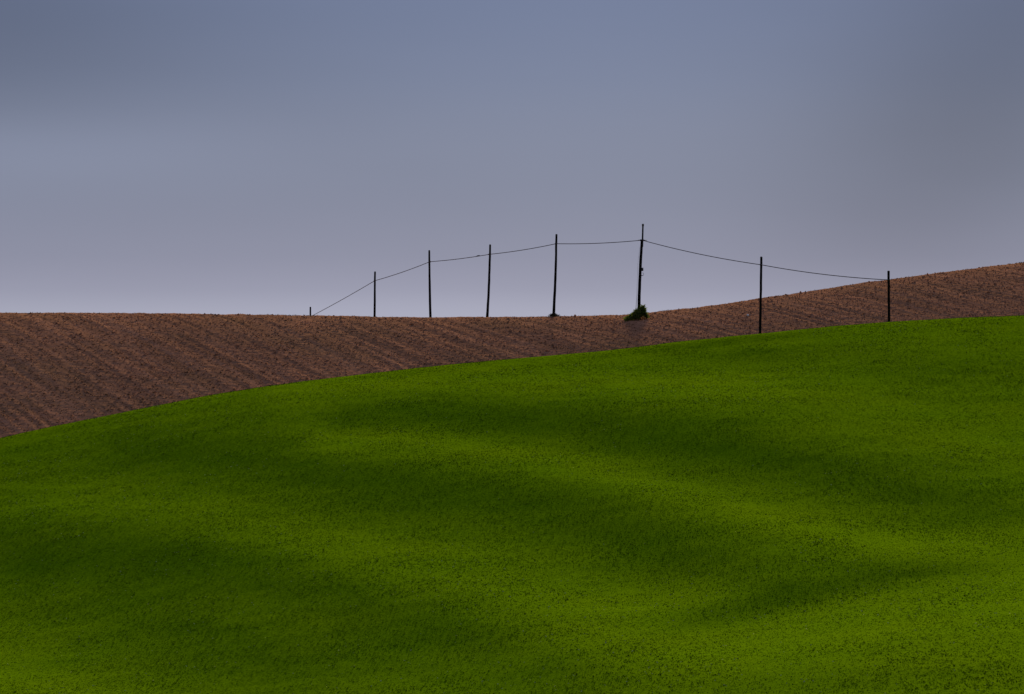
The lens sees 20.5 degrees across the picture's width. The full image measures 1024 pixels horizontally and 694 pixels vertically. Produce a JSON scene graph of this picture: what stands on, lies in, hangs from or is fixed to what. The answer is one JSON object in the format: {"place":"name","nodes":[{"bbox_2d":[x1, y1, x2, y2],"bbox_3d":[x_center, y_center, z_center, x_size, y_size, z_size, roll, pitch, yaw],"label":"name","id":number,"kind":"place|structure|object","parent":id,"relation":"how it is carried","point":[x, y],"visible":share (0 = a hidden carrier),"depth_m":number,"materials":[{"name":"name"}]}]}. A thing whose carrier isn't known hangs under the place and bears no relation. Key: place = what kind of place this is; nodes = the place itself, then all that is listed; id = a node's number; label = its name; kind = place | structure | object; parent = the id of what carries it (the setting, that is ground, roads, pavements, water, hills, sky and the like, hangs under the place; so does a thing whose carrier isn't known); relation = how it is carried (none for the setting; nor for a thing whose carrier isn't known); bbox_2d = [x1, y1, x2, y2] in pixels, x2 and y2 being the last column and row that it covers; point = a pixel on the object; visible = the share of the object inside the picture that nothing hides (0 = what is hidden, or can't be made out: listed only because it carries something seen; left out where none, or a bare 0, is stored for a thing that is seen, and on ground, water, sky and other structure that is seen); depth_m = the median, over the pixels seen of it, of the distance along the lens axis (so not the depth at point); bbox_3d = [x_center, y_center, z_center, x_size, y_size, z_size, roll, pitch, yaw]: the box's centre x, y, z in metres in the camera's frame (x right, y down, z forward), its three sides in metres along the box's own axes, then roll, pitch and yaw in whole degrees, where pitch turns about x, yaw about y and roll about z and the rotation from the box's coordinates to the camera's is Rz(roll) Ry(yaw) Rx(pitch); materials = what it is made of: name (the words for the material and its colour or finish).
{"place":"outdoors","nodes":[
{"label":"outdoors","id":0,"kind":"place"},
{"bbox_2d":[0,315,1023,693],"bbox_3d":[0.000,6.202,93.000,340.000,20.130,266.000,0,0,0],"label":"green field","id":1,"kind":"structure","parent":0,"point":[412,669],"depth_m":129.62,"materials":[{"name":"green plant"}]},
{"bbox_2d":[0,262,1023,437],"bbox_3d":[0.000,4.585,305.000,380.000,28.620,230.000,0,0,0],"label":"ploughed field","id":2,"kind":"structure","parent":0,"point":[232,366],"depth_m":233.41,"materials":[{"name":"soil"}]},
{"bbox_2d":[373,271,375,316],"bbox_3d":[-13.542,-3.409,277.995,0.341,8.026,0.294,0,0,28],"label":"utility pole","id":3,"kind":"object","parent":2,"relation":"on","point":[374,314],"visible":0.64,"depth_m":277.93,"materials":[{"name":"brown wood"}]},
{"bbox_2d":[428,250,431,316],"bbox_3d":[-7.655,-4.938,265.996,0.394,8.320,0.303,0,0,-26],"label":"utility pole","id":4,"kind":"object","parent":2,"relation":"on","point":[429,277],"visible":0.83,"depth_m":265.91,"materials":[{"name":"brown wood"}]},
{"bbox_2d":[486,244,490,316],"bbox_3d":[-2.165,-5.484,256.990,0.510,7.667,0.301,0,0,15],"label":"utility pole","id":5,"kind":"object","parent":2,"relation":"on","point":[488,291],"visible":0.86,"depth_m":256.92,"materials":[{"name":"brown wood"}]},
{"bbox_2d":[548,313,559,316],"bbox_3d":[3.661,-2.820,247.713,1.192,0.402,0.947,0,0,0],"label":"weed tuft","id":6,"kind":"object","parent":2,"relation":"on","point":[553,315],"visible":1,"depth_m":247.58,"materials":[{"name":"plant"}]},
{"bbox_2d":[552,234,556,313],"bbox_3d":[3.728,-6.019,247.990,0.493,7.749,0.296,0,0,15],"label":"utility pole","id":7,"kind":"object","parent":2,"relation":"on","point":[554,292],"visible":0.9,"depth_m":247.91,"materials":[{"name":"brown wood"}]},
{"bbox_2d":[623,304,649,320],"bbox_3d":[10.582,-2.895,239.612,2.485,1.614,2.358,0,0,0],"label":"bush","id":8,"kind":"object","parent":2,"relation":"on","point":[638,312],"visible":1,"depth_m":239.29,"materials":[{"name":"green plant"}]},
{"bbox_2d":[636,224,646,306],"bbox_3d":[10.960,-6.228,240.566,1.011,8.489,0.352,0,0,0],"label":"utility pole","id":9,"kind":"object","parent":2,"relation":"on","point":[640,273],"visible":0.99,"depth_m":240.49,"materials":[{"name":"brown wood"}]},
{"bbox_2d":[314,240,887,314],"bbox_3d":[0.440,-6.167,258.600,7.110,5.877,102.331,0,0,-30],"label":"overhead cable","id":10,"kind":"object","parent":9,"relation":"attached to","point":[611,242],"visible":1,"depth_m":243.11,"materials":[{"name":"black metal"}]},
{"bbox_2d":[759,257,761,333],"bbox_3d":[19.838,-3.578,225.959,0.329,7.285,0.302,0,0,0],"label":"utility pole","id":11,"kind":"object","parent":2,"relation":"on","point":[760,310],"visible":0.87,"depth_m":225.92,"materials":[{"name":"brown wood"}]},
{"bbox_2d":[887,271,889,321],"bbox_3d":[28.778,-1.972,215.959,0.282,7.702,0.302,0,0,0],"label":"utility pole","id":12,"kind":"object","parent":2,"relation":"on","point":[888,283],"visible":0.58,"depth_m":215.92,"materials":[{"name":"brown wood"}]},
{"bbox_2d":[0,0,1023,316],"label":"sky","id":13,"kind":"structure","parent":0,"point":[255,157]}
]}

